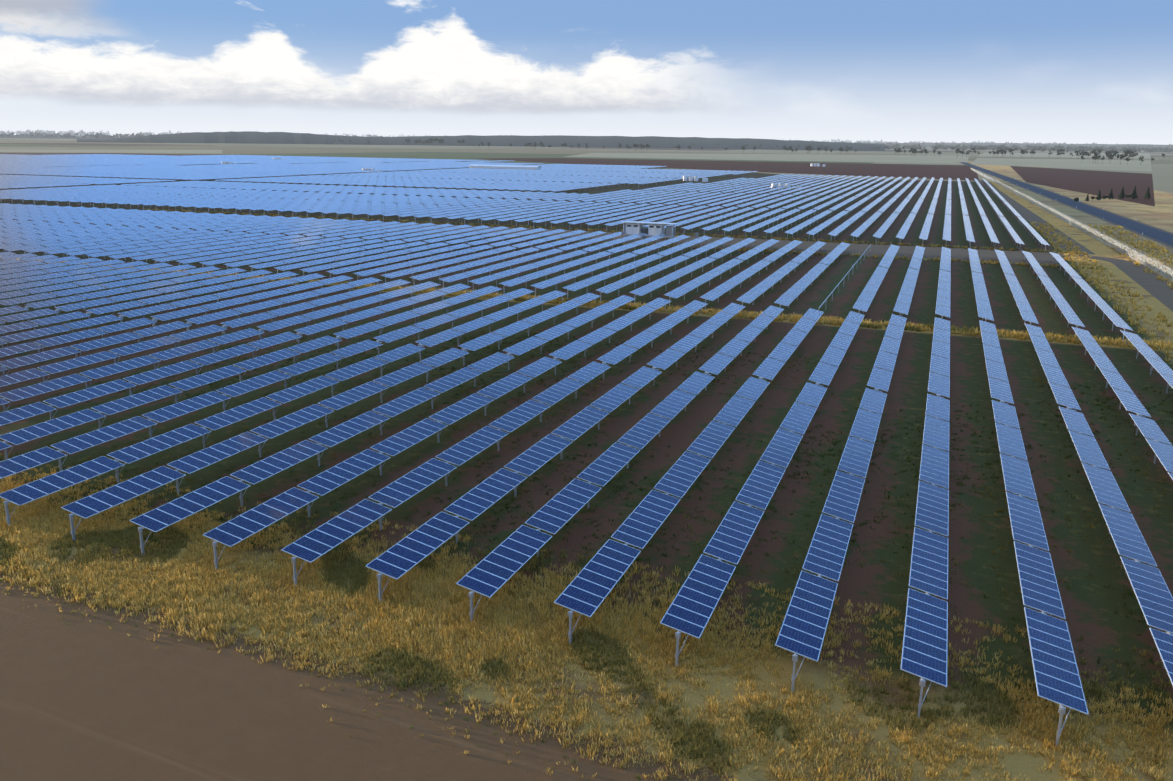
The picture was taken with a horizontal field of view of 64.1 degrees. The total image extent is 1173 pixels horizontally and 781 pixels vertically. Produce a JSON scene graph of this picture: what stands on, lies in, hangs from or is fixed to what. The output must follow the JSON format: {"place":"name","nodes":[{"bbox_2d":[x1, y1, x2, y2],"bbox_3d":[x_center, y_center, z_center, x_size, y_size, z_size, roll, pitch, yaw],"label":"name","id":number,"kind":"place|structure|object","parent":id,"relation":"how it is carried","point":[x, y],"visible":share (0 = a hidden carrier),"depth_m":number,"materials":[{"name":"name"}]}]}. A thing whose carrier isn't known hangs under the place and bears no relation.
{"place":"outdoors","nodes":[
{"label":"outdoors","id":0,"kind":"place"},
{"bbox_2d":[0,135,119,138],"bbox_3d":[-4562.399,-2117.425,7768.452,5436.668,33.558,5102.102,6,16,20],"label":"tree line","id":1,"kind":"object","parent":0,"point":[5,136],"depth_m":6154.59,"materials":[{"name":"green plant"}]},
{"bbox_2d":[77,131,884,150],"bbox_3d":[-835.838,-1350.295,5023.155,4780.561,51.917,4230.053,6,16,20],"label":"hills","id":2,"kind":"structure","parent":0,"point":[249,137],"depth_m":4069.72,"materials":[{"name":"green plant"}]},
{"bbox_2d":[0,161,1172,780],"bbox_3d":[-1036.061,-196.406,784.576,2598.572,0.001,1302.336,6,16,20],"label":"ground","id":3,"kind":"structure","parent":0,"point":[82,697],"depth_m":64.61,"materials":[{"name":"brown soil"}]},
{"bbox_2d":[362,168,382,172],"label":"inverter station","id":4,"kind":"object","parent":3,"relation":"on","point":[369,169],"visible":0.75,"depth_m":672.85,"materials":[{"name":"white paint"}]},
{"bbox_2d":[469,164,540,171],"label":"site shed","id":5,"kind":"structure","parent":3,"relation":"on","point":[504,166],"depth_m":753.23,"materials":[{"name":"white paint"}]},
{"bbox_2d":[0,161,1124,340],"bbox_3d":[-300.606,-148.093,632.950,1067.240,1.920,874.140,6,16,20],"label":"steel trackers","id":6,"kind":"object","parent":3,"relation":"on","point":[120,316],"visible":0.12,"depth_m":250.21,"materials":[{"name":"grey metal"}]},
{"bbox_2d":[0,154,1076,272],"bbox_3d":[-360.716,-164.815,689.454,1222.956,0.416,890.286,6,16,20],"label":"solar panels","id":7,"kind":"object","parent":6,"relation":"on","point":[160,166],"visible":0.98,"depth_m":338.53,"materials":[{"name":"blue glass"}]},
{"bbox_2d":[0,208,1172,780],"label":"grass tufts","id":8,"kind":"object","parent":3,"relation":"on","point":[188,582],"visible":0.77,"depth_m":48.37,"materials":[{"name":"plant"}]},
{"bbox_2d":[0,170,1172,310],"bbox_3d":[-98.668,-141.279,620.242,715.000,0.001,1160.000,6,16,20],"label":"dirt track","id":9,"kind":"structure","parent":3,"relation":"on","point":[1160,291],"depth_m":226.08,"materials":[{"name":"brown soil"}]},
{"bbox_2d":[623,221,678,238],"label":"inverter station","id":10,"kind":"object","parent":9,"relation":"on","point":[654,229],"visible":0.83,"depth_m":242.23,"materials":[{"name":"white paint"}]},
{"bbox_2d":[0,220,1172,746],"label":"support posts","id":11,"kind":"object","parent":3,"relation":"on","point":[678,634],"visible":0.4,"depth_m":75.43,"materials":[{"name":"grey metal"}]},
{"bbox_2d":[0,248,1172,714],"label":"solar panels","id":12,"kind":"object","parent":11,"relation":"on","point":[698,596],"visible":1,"depth_m":78.12,"materials":[{"name":"blue glass"}]},
{"bbox_2d":[683,176,707,181],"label":"inverter station","id":13,"kind":"object","parent":3,"relation":"on","point":[690,178],"visible":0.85,"depth_m":596.74,"materials":[{"name":"white paint"}]},
{"bbox_2d":[771,183,801,190],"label":"inverter station","id":14,"kind":"object","parent":3,"relation":"on","point":[781,185],"visible":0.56,"depth_m":501.07,"materials":[{"name":"white paint"}]},
{"bbox_2d":[0,136,1172,193],"bbox_3d":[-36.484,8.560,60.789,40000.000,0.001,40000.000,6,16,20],"label":"farmland","id":15,"kind":"object","parent":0,"point":[1162,171],"depth_m":1975.22,"materials":[{"name":"green plant"}]},
{"bbox_2d":[0,149,221,152],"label":"field stubble","id":16,"kind":"object","parent":15,"relation":"on","point":[100,151],"visible":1,"depth_m":1442.90,"materials":[{"name":"plant"}]},
{"bbox_2d":[0,129,1172,201],"bbox_3d":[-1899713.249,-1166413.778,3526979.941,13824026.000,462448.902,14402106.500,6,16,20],"label":"trees","id":17,"kind":"object","parent":15,"relation":"on","point":[1059,148],"materials":[{"name":"green plant"}]},
{"bbox_2d":[468,158,978,180],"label":"ploughed field","id":18,"kind":"structure","parent":15,"relation":"on","point":[955,172],"depth_m":996.04,"materials":[{"name":"brown soil"}]},
{"bbox_2d":[810,163,825,166],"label":"inverter station","id":19,"kind":"object","parent":18,"relation":"on","point":[818,165],"visible":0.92,"depth_m":1022.08,"materials":[{"name":"white paint"}]},
{"bbox_2d":[564,153,968,163],"bbox_3d":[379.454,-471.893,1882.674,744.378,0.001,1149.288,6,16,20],"label":"field stubble","id":20,"kind":"object","parent":15,"relation":"on","point":[883,158],"visible":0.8,"depth_m":1635.80,"materials":[{"name":"beige plant"}]},
{"bbox_2d":[971,158,1151,171],"bbox_3d":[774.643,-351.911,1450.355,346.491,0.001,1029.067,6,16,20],"label":"field stubble","id":21,"kind":"object","parent":15,"relation":"on","point":[1134,165],"visible":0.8,"depth_m":1377.38,"materials":[{"name":"beige plant"}]},
{"bbox_2d":[977,153,1150,157],"bbox_3d":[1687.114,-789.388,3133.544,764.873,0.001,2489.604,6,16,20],"label":"field stubble","id":22,"kind":"object","parent":15,"relation":"on","point":[1145,155],"visible":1,"depth_m":2620.11,"materials":[{"name":"plant"}]},
{"bbox_2d":[1010,166,1154,205],"bbox_3d":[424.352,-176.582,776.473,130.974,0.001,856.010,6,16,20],"label":"ploughed field","id":23,"kind":"structure","parent":15,"relation":"on","point":[1091,182],"depth_m":688.40,"materials":[{"name":"brown soil"}]},
{"bbox_2d":[0,0,1172,144],"label":"sky","id":24,"kind":"structure","parent":0,"point":[901,71],"materials":[{"name":"blue"}]},
{"bbox_2d":[870,143,1172,148],"bbox_3d":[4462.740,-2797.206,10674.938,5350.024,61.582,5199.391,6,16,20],"label":"tree line","id":25,"kind":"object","parent":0,"point":[1054,144],"depth_m":9981.66,"materials":[{"name":"green plant"}]},
{"bbox_2d":[960,162,1172,247],"bbox_3d":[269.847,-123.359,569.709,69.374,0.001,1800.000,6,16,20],"label":"road asphalt","id":26,"kind":"structure","parent":0,"point":[1160,235],"depth_m":354.99,"materials":[{"name":"grey asphalt"}]},
{"bbox_2d":[967,161,1172,282],"bbox_3d":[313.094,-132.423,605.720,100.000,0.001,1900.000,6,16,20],"label":"dry grass","id":27,"kind":"structure","parent":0,"point":[1159,214],"depth_m":373.80,"materials":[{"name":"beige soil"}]},
{"bbox_2d":[971,168,1172,279],"bbox_3d":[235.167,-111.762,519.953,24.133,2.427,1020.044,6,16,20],"label":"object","id":28,"kind":"object","parent":27,"relation":"on","point":[1078,224],"visible":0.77,"depth_m":281.59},
{"bbox_2d":[972,168,1172,279],"bbox_3d":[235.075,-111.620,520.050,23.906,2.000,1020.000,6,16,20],"label":"dirt road","id":29,"kind":"structure","parent":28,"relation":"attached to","point":[1098,236],"depth_m":243.96,"materials":[{"name":"grey gravel"}]},
{"bbox_2d":[969,163,1172,234],"bbox_3d":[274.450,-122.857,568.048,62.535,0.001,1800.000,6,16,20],"label":"road shoulder","id":30,"kind":"object","parent":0,"point":[1093,206],"visible":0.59,"depth_m":374.65}
]}

